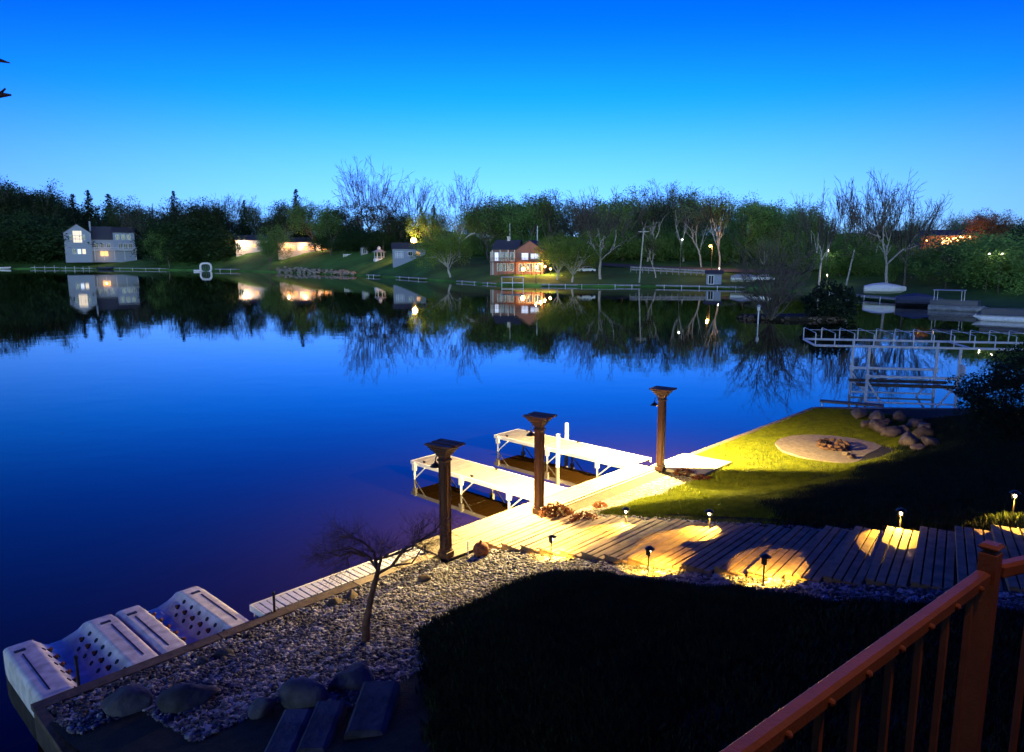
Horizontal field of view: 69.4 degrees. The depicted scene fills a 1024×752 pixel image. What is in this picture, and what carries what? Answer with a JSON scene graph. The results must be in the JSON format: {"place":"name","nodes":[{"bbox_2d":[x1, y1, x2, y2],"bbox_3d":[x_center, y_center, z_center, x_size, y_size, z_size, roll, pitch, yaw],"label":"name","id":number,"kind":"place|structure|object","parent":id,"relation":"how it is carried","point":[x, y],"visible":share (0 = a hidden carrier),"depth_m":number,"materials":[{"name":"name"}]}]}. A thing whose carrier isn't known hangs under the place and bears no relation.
{"place":"outdoors","nodes":[
{"label":"outdoors","id":0,"kind":"place"},
{"bbox_2d":[0,269,1023,751],"bbox_3d":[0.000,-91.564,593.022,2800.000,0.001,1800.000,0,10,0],"label":"water","id":1,"kind":"structure","parent":0,"point":[168,435],"depth_m":39.44,"materials":[{"name":"blue liquid"}]},
{"bbox_2d":[3,614,157,716],"bbox_3d":[-8.029,5.367,13.703,2.930,0.785,1.930,9,13,43],"label":"floating port","id":2,"kind":"object","parent":1,"relation":"on","point":[102,646],"visible":0.7,"depth_m":13.50,"materials":[{"name":"plastic"}]},
{"bbox_2d":[116,586,248,654],"bbox_3d":[-6.753,5.143,15.037,2.930,0.785,1.720,9,13,43],"label":"floating port","id":3,"kind":"object","parent":1,"relation":"on","point":[176,620],"visible":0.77,"depth_m":14.90,"materials":[{"name":"plastic"}]},
{"bbox_2d":[820,399,883,406],"bbox_3d":[16.814,2.099,36.786,2.888,1.600,0.500,4,11,25],"label":"plank dock","id":4,"kind":"object","parent":1,"relation":"in","point":[822,401],"visible":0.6,"depth_m":36.60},
{"bbox_2d":[803,327,1023,407],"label":"dock","id":5,"kind":"object","parent":1,"relation":"in","point":[961,369],"visible":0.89,"depth_m":38.02,"materials":[{"name":"white paint"}]},
{"bbox_2d":[895,293,942,305],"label":"covered boat","id":6,"kind":"object","parent":1,"relation":"on","point":[916,299],"visible":0.81,"depth_m":106.38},
{"bbox_2d":[928,289,984,311],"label":"pontoon boat","id":7,"kind":"object","parent":1,"relation":"on","point":[955,305],"visible":0.9,"depth_m":98.26,"materials":[{"name":"metal"}]},
{"bbox_2d":[973,307,1023,321],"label":"pontoon boat","id":8,"kind":"object","parent":1,"relation":"on","point":[1002,314],"visible":1,"depth_m":83.25,"materials":[{"name":"metal"}]},
{"bbox_2d":[0,229,1023,308],"bbox_3d":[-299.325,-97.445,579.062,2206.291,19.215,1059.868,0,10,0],"label":"bank","id":9,"kind":"structure","parent":0,"point":[477,270],"depth_m":191.94,"materials":[{"name":"plant"}]},
{"bbox_2d":[0,174,79,223],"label":"leafy tree","id":10,"kind":"object","parent":9,"relation":"on","point":[9,197],"visible":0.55,"depth_m":373.88,"materials":[{"name":"green plant"}]},
{"bbox_2d":[4,178,83,222],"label":"leafy tree","id":11,"kind":"object","parent":9,"relation":"on","point":[51,194],"visible":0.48,"depth_m":383.45,"materials":[{"name":"green plant"}]},
{"bbox_2d":[58,194,84,256],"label":"conifer tree","id":12,"kind":"object","parent":9,"relation":"on","point":[72,214],"visible":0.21,"depth_m":381.12,"materials":[{"name":"green plant"}]},
{"bbox_2d":[77,190,101,230],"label":"conifer tree","id":13,"kind":"object","parent":9,"relation":"on","point":[88,213],"visible":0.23,"depth_m":383.93,"materials":[{"name":"green plant"}]},
{"bbox_2d":[62,221,136,262],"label":"white house","id":14,"kind":"structure","parent":9,"relation":"on","point":[116,245],"depth_m":346.20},
{"bbox_2d":[91,194,157,237],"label":"leafy tree","id":15,"kind":"object","parent":9,"relation":"on","point":[113,209],"visible":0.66,"depth_m":361.15,"materials":[{"name":"green plant"}]},
{"bbox_2d":[115,201,177,259],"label":"leafy tree","id":16,"kind":"object","parent":9,"relation":"on","point":[155,215],"visible":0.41,"depth_m":347.43,"materials":[{"name":"green plant"}]},
{"bbox_2d":[142,226,183,267],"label":"leafy tree","id":17,"kind":"object","parent":9,"relation":"on","point":[157,251],"visible":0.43,"depth_m":315.25,"materials":[{"name":"green plant"}]},
{"bbox_2d":[142,195,235,233],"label":"leafy tree","id":18,"kind":"object","parent":9,"relation":"on","point":[187,208],"visible":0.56,"depth_m":325.62,"materials":[{"name":"green plant"}]},
{"bbox_2d":[180,194,240,231],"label":"leafy tree","id":19,"kind":"object","parent":9,"relation":"on","point":[212,216],"visible":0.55,"depth_m":330.24,"materials":[{"name":"green plant"}]},
{"bbox_2d":[0,182,445,266],"bbox_3d":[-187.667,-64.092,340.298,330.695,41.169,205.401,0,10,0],"label":"woods","id":20,"kind":"object","parent":9,"relation":"on","point":[30,241],"visible":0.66,"depth_m":320.98,"materials":[{"name":"green plant"}]},
{"bbox_2d":[234,235,268,256],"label":"cottage","id":21,"kind":"structure","parent":9,"relation":"on","point":[249,245],"depth_m":324.93,"materials":[{"name":"white paint"}]},
{"bbox_2d":[234,194,287,238],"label":"leafy tree","id":22,"kind":"object","parent":9,"relation":"on","point":[252,216],"visible":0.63,"depth_m":335.90,"materials":[{"name":"green plant"}]},
{"bbox_2d":[253,220,293,269],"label":"leafy tree","id":23,"kind":"object","parent":9,"relation":"on","point":[267,245],"visible":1,"depth_m":288.13,"materials":[{"name":"green plant"}]},
{"bbox_2d":[255,197,316,236],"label":"leafy tree","id":24,"kind":"object","parent":9,"relation":"on","point":[280,217],"visible":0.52,"depth_m":314.95,"materials":[{"name":"green plant"}]},
{"bbox_2d":[277,237,326,258],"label":"long house","id":25,"kind":"structure","parent":9,"relation":"on","point":[298,247],"depth_m":301.89,"materials":[{"name":"white paint"}]},
{"bbox_2d":[281,197,339,251],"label":"leafy tree","id":26,"kind":"object","parent":9,"relation":"on","point":[303,215],"visible":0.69,"depth_m":297.58,"materials":[{"name":"green plant"}]},
{"bbox_2d":[276,266,355,275],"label":"pale riprap","id":27,"kind":"object","parent":9,"relation":"on","point":[319,271],"visible":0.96,"depth_m":265.37,"materials":[{"name":"stone"}]},
{"bbox_2d":[308,200,350,254],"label":"leafy tree","id":28,"kind":"object","parent":9,"relation":"on","point":[321,221],"visible":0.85,"depth_m":281.17,"materials":[{"name":"green plant"}]},
{"bbox_2d":[323,201,363,252],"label":"leafy tree","id":29,"kind":"object","parent":9,"relation":"on","point":[338,214],"visible":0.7,"depth_m":279.30,"materials":[{"name":"green plant"}]},
{"bbox_2d":[343,196,380,252],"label":"tree","id":30,"kind":"object","parent":9,"relation":"on","point":[360,212],"visible":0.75,"depth_m":274.54,"materials":[{"name":"green plant"}]},
{"bbox_2d":[332,156,414,233],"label":"bare tree","id":31,"kind":"object","parent":9,"relation":"on","point":[360,190],"visible":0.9,"depth_m":271.11,"materials":[{"name":"brown plant"}]},
{"bbox_2d":[365,199,400,253],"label":"tree","id":32,"kind":"object","parent":9,"relation":"on","point":[374,215],"visible":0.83,"depth_m":260.98,"materials":[{"name":"green plant"}]},
{"bbox_2d":[370,207,416,242],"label":"leafy tree","id":33,"kind":"object","parent":9,"relation":"on","point":[403,219],"visible":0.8,"depth_m":257.23,"materials":[{"name":"green plant"}]},
{"bbox_2d":[391,243,424,267],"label":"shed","id":34,"kind":"structure","parent":9,"relation":"on","point":[400,252],"depth_m":236.47,"materials":[{"name":"white"}]},
{"bbox_2d":[375,175,446,229],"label":"bare tree","id":35,"kind":"object","parent":9,"relation":"on","point":[423,200],"visible":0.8,"depth_m":267.95,"materials":[{"name":"brown plant"}]},
{"bbox_2d":[405,208,448,247],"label":"leafy tree","id":36,"kind":"object","parent":9,"relation":"on","point":[427,223],"visible":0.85,"depth_m":239.72,"materials":[{"name":"green plant"}]},
{"bbox_2d":[408,224,475,277],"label":"leafy tree","id":37,"kind":"object","parent":9,"relation":"on","point":[438,247],"visible":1,"depth_m":195.96,"materials":[{"name":"green plant"}]},
{"bbox_2d":[425,167,501,256],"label":"bare tree","id":38,"kind":"object","parent":9,"relation":"on","point":[464,198],"visible":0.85,"depth_m":221.81,"materials":[{"name":"brown plant"}]},
{"bbox_2d":[456,195,526,258],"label":"leafy tree","id":39,"kind":"object","parent":9,"relation":"on","point":[481,217],"visible":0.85,"depth_m":220.09,"materials":[{"name":"green plant"}]},
{"bbox_2d":[465,195,532,241],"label":"leafy tree","id":40,"kind":"object","parent":9,"relation":"on","point":[503,205],"visible":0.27,"depth_m":228.49,"materials":[{"name":"green plant"}]},
{"bbox_2d":[489,236,548,276],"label":"brick house","id":41,"kind":"structure","parent":9,"relation":"on","point":[509,256],"depth_m":185.90,"materials":[{"name":"brown brick"}]},
{"bbox_2d":[486,189,562,241],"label":"leafy tree","id":42,"kind":"object","parent":9,"relation":"on","point":[522,217],"visible":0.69,"depth_m":219.17,"materials":[{"name":"green plant"}]},
{"bbox_2d":[520,189,570,242],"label":"budding tree","id":43,"kind":"object","parent":9,"relation":"on","point":[548,209],"visible":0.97,"depth_m":212.80,"materials":[{"name":"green plant"}]},
{"bbox_2d":[533,230,584,279],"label":"leafy tree","id":44,"kind":"object","parent":9,"relation":"on","point":[544,253],"visible":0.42,"depth_m":174.71,"materials":[{"name":"green plant"}]},
{"bbox_2d":[529,228,609,281],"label":"leafy tree","id":45,"kind":"object","parent":9,"relation":"on","point":[578,255],"visible":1,"depth_m":168.45,"materials":[{"name":"green plant"}]},
{"bbox_2d":[547,190,602,238],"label":"bare tree","id":46,"kind":"object","parent":9,"relation":"on","point":[568,218],"visible":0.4,"depth_m":218.74,"materials":[{"name":"brown plant"}]},
{"bbox_2d":[563,186,656,278],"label":"bare tree","id":47,"kind":"object","parent":9,"relation":"on","point":[607,224],"visible":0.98,"depth_m":170.47,"materials":[{"name":"brown plant"}]},
{"bbox_2d":[437,191,817,246],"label":"woods","id":48,"kind":"object","parent":9,"relation":"on","point":[458,226],"visible":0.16,"depth_m":230.81,"materials":[{"name":"green plant"}]},
{"bbox_2d":[590,184,670,260],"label":"leafy tree","id":49,"kind":"object","parent":9,"relation":"on","point":[629,205],"visible":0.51,"depth_m":203.05,"materials":[{"name":"green plant"}]},
{"bbox_2d":[636,230,663,277],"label":"budding tree","id":50,"kind":"object","parent":9,"relation":"on","point":[649,247],"visible":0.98,"depth_m":173.87,"materials":[{"name":"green plant"}]},
{"bbox_2d":[630,186,686,261],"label":"budding tree","id":51,"kind":"object","parent":9,"relation":"on","point":[654,207],"visible":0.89,"depth_m":199.78,"materials":[{"name":"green plant"}]},
{"bbox_2d":[619,179,712,257],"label":"bare tree","id":52,"kind":"object","parent":9,"relation":"on","point":[657,196],"visible":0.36,"depth_m":209.80,"materials":[{"name":"brown plant"}]},
{"bbox_2d":[630,266,704,275],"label":"guard rail","id":53,"kind":"object","parent":9,"relation":"on","point":[666,270],"visible":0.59,"depth_m":179.04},
{"bbox_2d":[660,181,703,260],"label":"budding tree","id":54,"kind":"object","parent":9,"relation":"on","point":[687,203],"visible":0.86,"depth_m":197.29,"materials":[{"name":"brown plant"}]},
{"bbox_2d":[671,200,714,266],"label":"budding tree","id":55,"kind":"object","parent":9,"relation":"on","point":[690,216],"visible":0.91,"depth_m":186.38,"materials":[{"name":"brown plant"}]},
{"bbox_2d":[705,270,723,283],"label":"boathouse","id":56,"kind":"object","parent":9,"relation":"on","point":[713,277],"visible":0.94,"depth_m":162.10,"materials":[{"name":"white"}]},
{"bbox_2d":[693,181,737,267],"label":"budding tree","id":57,"kind":"object","parent":9,"relation":"on","point":[720,208],"visible":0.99,"depth_m":180.02,"materials":[{"name":"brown plant"}]},
{"bbox_2d":[435,224,1023,297],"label":"woods","id":58,"kind":"object","parent":9,"relation":"on","point":[976,250],"visible":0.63,"depth_m":153.48,"materials":[{"name":"green plant"}]},
{"bbox_2d":[719,194,799,263],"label":"leafy tree","id":59,"kind":"object","parent":9,"relation":"on","point":[750,217],"visible":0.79,"depth_m":184.36,"materials":[{"name":"green plant"}]},
{"bbox_2d":[737,192,805,263],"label":"leafy tree","id":60,"kind":"object","parent":9,"relation":"on","point":[774,209],"visible":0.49,"depth_m":184.16,"materials":[{"name":"green plant"}]},
{"bbox_2d":[753,199,830,246],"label":"leafy tree","id":61,"kind":"object","parent":9,"relation":"on","point":[801,227],"visible":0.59,"depth_m":178.45,"materials":[{"name":"green plant"}]},
{"bbox_2d":[791,182,847,287],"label":"bare tree","id":62,"kind":"object","parent":9,"relation":"on","point":[825,233],"visible":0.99,"depth_m":142.14,"materials":[{"name":"brown plant"}]},
{"bbox_2d":[819,175,861,275],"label":"bare tree","id":63,"kind":"object","parent":9,"relation":"on","point":[844,206],"visible":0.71,"depth_m":153.49,"materials":[{"name":"brown plant"}]},
{"bbox_2d":[842,178,910,274],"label":"bare tree","id":64,"kind":"object","parent":9,"relation":"on","point":[874,239],"visible":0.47,"depth_m":152.57,"materials":[{"name":"brown plant"}]},
{"bbox_2d":[863,282,905,293],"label":"covered boat","id":65,"kind":"object","parent":9,"relation":"on","point":[881,288],"visible":1,"depth_m":124.08,"materials":[{"name":"fabric"}]},
{"bbox_2d":[822,169,975,282],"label":"bare tree","id":66,"kind":"object","parent":9,"relation":"on","point":[873,210],"visible":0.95,"depth_m":125.83,"materials":[{"name":"brown plant"}]},
{"bbox_2d":[804,215,1022,246],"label":"woods","id":67,"kind":"object","parent":9,"relation":"on","point":[964,224],"visible":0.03,"depth_m":175.60,"materials":[{"name":"grey plant"}]},
{"bbox_2d":[886,191,951,285],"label":"bare tree","id":68,"kind":"object","parent":9,"relation":"on","point":[898,238],"visible":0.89,"depth_m":125.18,"materials":[{"name":"brown plant"}]},
{"bbox_2d":[920,230,981,249],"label":"hillside house","id":69,"kind":"structure","parent":9,"relation":"on","point":[938,233],"depth_m":163.76,"materials":[{"name":"brown wood"}]},
{"bbox_2d":[960,207,1023,241],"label":"leafy tree","id":70,"kind":"object","parent":9,"relation":"on","point":[986,224],"visible":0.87,"depth_m":160.15,"materials":[{"name":"red plant"}]},
{"bbox_2d":[0,0,1023,236],"label":"sky","id":71,"kind":"structure","parent":0,"point":[150,100],"materials":[{"name":"blue"}]},
{"bbox_2d":[49,407,1023,751],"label":"ground","id":72,"kind":"structure","parent":0,"point":[141,731],"depth_m":10.26,"materials":[{"name":"soil"}]},
{"bbox_2d":[101,684,152,717],"bbox_3d":[-5.960,5.069,11.454,0.674,0.500,0.719,-7,12,-36],"label":"boulder","id":73,"kind":"object","parent":72,"relation":"on","point":[125,700],"visible":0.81,"depth_m":11.31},
{"bbox_2d":[156,683,218,713],"bbox_3d":[-4.936,4.930,11.259,0.894,0.522,0.596,-2,10,-11],"label":"boulder","id":74,"kind":"object","parent":72,"relation":"on","point":[178,698],"visible":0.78,"depth_m":11.09,"materials":[{"name":"stone"}]},
{"bbox_2d":[248,697,277,719],"bbox_3d":[-3.578,4.793,10.627,0.411,0.418,0.351,-8,12,-39],"label":"boulder","id":75,"kind":"object","parent":72,"relation":"on","point":[260,707],"visible":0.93,"depth_m":10.52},
{"bbox_2d":[264,709,313,751],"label":"stone slab","id":76,"kind":"structure","parent":72,"relation":"on","point":[289,730],"depth_m":9.63,"materials":[{"name":"stone"}]},
{"bbox_2d":[278,677,327,708],"bbox_3d":[-3.025,4.700,10.804,0.751,0.539,0.482,3,10,17],"label":"boulder","id":77,"kind":"object","parent":72,"relation":"on","point":[299,692],"visible":0.73,"depth_m":10.63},
{"bbox_2d":[295,700,346,751],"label":"stone slab","id":78,"kind":"structure","parent":72,"relation":"on","point":[326,719],"depth_m":9.68,"materials":[{"name":"stone"}]},
{"bbox_2d":[327,662,374,691],"bbox_3d":[-2.385,4.609,11.057,0.663,0.498,0.476,-7,12,-35],"label":"boulder","id":79,"kind":"object","parent":72,"relation":"on","point":[355,675],"visible":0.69,"depth_m":10.96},
{"bbox_2d":[344,681,400,739],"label":"stone slab","id":80,"kind":"structure","parent":72,"relation":"on","point":[374,708],"depth_m":9.90,"materials":[{"name":"stone"}]},
{"bbox_2d":[291,496,471,641],"bbox_3d":[-2.224,3.364,12.662,3.247,2.752,2.304,0,10,0],"label":"dwarf tree","id":81,"kind":"object","parent":72,"relation":"on","point":[367,614],"visible":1,"depth_m":12.62,"materials":[{"name":"brown plant"}]},
{"bbox_2d":[47,548,841,742],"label":"river gravel","id":82,"kind":"structure","parent":72,"relation":"on","point":[347,623],"depth_m":12.98,"materials":[{"name":"gravel"}]},
{"bbox_2d":[538,501,575,517],"bbox_3d":[1.203,3.661,19.884,1.024,0.644,0.735,0,10,0],"label":"shrub","id":83,"kind":"object","parent":72,"relation":"on","point":[565,511],"visible":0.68,"depth_m":19.73,"materials":[{"name":"brown plant"}]},
{"bbox_2d":[651,453,731,476],"bbox_3d":[6.063,3.060,24.973,1.769,0.210,2.299,9,13,43],"label":"concrete pad","id":84,"kind":"object","parent":72,"relation":"on","point":[705,466],"visible":0.64,"depth_m":24.86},
{"bbox_2d":[411,409,1023,751],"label":"ground cover","id":85,"kind":"object","parent":72,"relation":"on","point":[582,646],"visible":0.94,"depth_m":10.25,"materials":[{"name":"plant"}]},
{"bbox_2d":[483,512,1023,592],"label":"boardwalk","id":86,"kind":"structure","parent":72,"relation":"on","point":[725,548],"depth_m":14.26,"materials":[{"name":"wood"}]},
{"bbox_2d":[597,408,919,525],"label":"lawn grass","id":87,"kind":"structure","parent":72,"relation":"on","point":[723,495],"depth_m":23.70,"materials":[{"name":"plant"}]},
{"bbox_2d":[627,515,1020,532],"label":"gravel","id":88,"kind":"structure","parent":72,"relation":"on","point":[715,523],"depth_m":17.07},
{"bbox_2d":[775,435,880,463],"bbox_3d":[11.669,2.573,26.903,3.937,0.393,4.002,0,10,0],"label":"fire pit","id":89,"kind":"object","parent":72,"relation":"on","point":[828,448],"visible":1,"depth_m":26.83,"materials":[{"name":"stone"}]},
{"bbox_2d":[899,431,919,446],"bbox_3d":[14.108,2.311,26.360,0.624,0.652,0.816,-5,11,-29],"label":"boulder","id":90,"kind":"object","parent":72,"relation":"on","point":[907,438],"visible":0.73,"depth_m":26.12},
{"bbox_2d":[799,528,1023,612],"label":"gravel","id":91,"kind":"structure","parent":72,"relation":"on","point":[892,591],"depth_m":11.58,"materials":[{"name":"gravel"}]},
{"bbox_2d":[942,342,1023,439],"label":"leafy bush","id":92,"kind":"object","parent":72,"relation":"on","point":[986,408],"visible":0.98,"depth_m":24.49,"materials":[{"name":"green plant"}]},
{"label":"deck","id":93,"kind":"object","parent":72,"relation":"on","visible":0},
{"bbox_2d":[720,540,1023,751],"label":"railing","id":94,"kind":"object","parent":93,"relation":"on","point":[977,591],"visible":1,"depth_m":1.37,"materials":[{"name":"brown wood"}]},
{"bbox_2d":[574,473,694,518],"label":"pale gravel","id":95,"kind":"structure","parent":0,"point":[659,486],"depth_m":22.18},
{"bbox_2d":[601,263,801,273],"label":"road","id":96,"kind":"structure","parent":0,"point":[697,268],"depth_m":186.04,"materials":[{"name":"asphalt"}]},
{"bbox_2d":[736,314,846,320],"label":"island ground","id":97,"kind":"structure","parent":0,"point":[794,317],"depth_m":84.63,"materials":[{"name":"plant"}]},
{"bbox_2d":[703,217,837,319],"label":"bare bush","id":98,"kind":"object","parent":97,"relation":"on","point":[770,313],"visible":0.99,"depth_m":82.02,"materials":[{"name":"brown plant"}]},
{"bbox_2d":[801,277,865,320],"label":"evergreen bush","id":99,"kind":"object","parent":97,"relation":"on","point":[840,292],"visible":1,"depth_m":84.23,"materials":[{"name":"green plant"}]},
{"bbox_3d":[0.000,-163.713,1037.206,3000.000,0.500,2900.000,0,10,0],"label":"lake bed","id":100,"kind":"structure","parent":0,"visible":0},
{"bbox_2d":[249,547,426,618],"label":"aluminium walkway","id":101,"kind":"structure","parent":100,"relation":"on","point":[286,599],"depth_m":15.87,"materials":[{"name":"white paint"}]},
{"bbox_2d":[30,407,815,751],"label":"seawall","id":102,"kind":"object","parent":100,"relation":"on","point":[50,737],"visible":0.21,"depth_m":13.27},
{"bbox_2d":[649,386,676,470],"bbox_3d":[4.883,1.743,24.243,0.765,2.750,0.590,6,11,34],"label":"lamp post","id":103,"kind":"object","parent":102,"relation":"on","point":[662,393],"visible":1,"depth_m":24.11,"materials":[{"name":"brown wood"}]},
{"bbox_2d":[410,454,566,509],"bbox_3d":[-0.896,4.415,24.229,5.900,2.684,1.510,9,13,43],"label":"finger dock","id":104,"kind":"object","parent":100,"relation":"on","point":[509,484],"visible":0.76,"depth_m":23.60,"materials":[{"name":"white paint"}]},
{"bbox_2d":[417,464,654,560],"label":"boardwalk","id":105,"kind":"structure","parent":100,"relation":"on","point":[484,529],"depth_m":20.09,"materials":[{"name":"brown wood"}]},
{"bbox_2d":[424,438,464,559],"bbox_3d":[-1.552,2.884,17.161,0.765,2.750,0.590,6,11,34],"label":"lamp post","id":106,"kind":"object","parent":105,"relation":"on","point":[442,449],"visible":0.98,"depth_m":17.00,"materials":[{"name":"brown wood"}]},
{"bbox_2d":[523,411,556,514],"bbox_3d":[0.736,2.393,20.087,0.765,2.750,0.590,6,11,34],"label":"lamp post","id":107,"kind":"object","parent":105,"relation":"on","point":[539,421],"visible":0.98,"depth_m":19.95,"materials":[{"name":"brown wood"}]},
{"bbox_2d":[494,423,651,476],"bbox_3d":[2.079,3.575,27.617,6.350,3.220,1.750,9,13,43],"label":"finger dock","id":108,"kind":"object","parent":100,"relation":"on","point":[558,446],"visible":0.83,"depth_m":26.80,"materials":[{"name":"white paint"}]},
{"bbox_2d":[816,407,968,408],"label":"seawall","id":109,"kind":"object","parent":100,"relation":"on","point":[882,408],"visible":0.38,"depth_m":34.08,"materials":[{"name":"concrete"}]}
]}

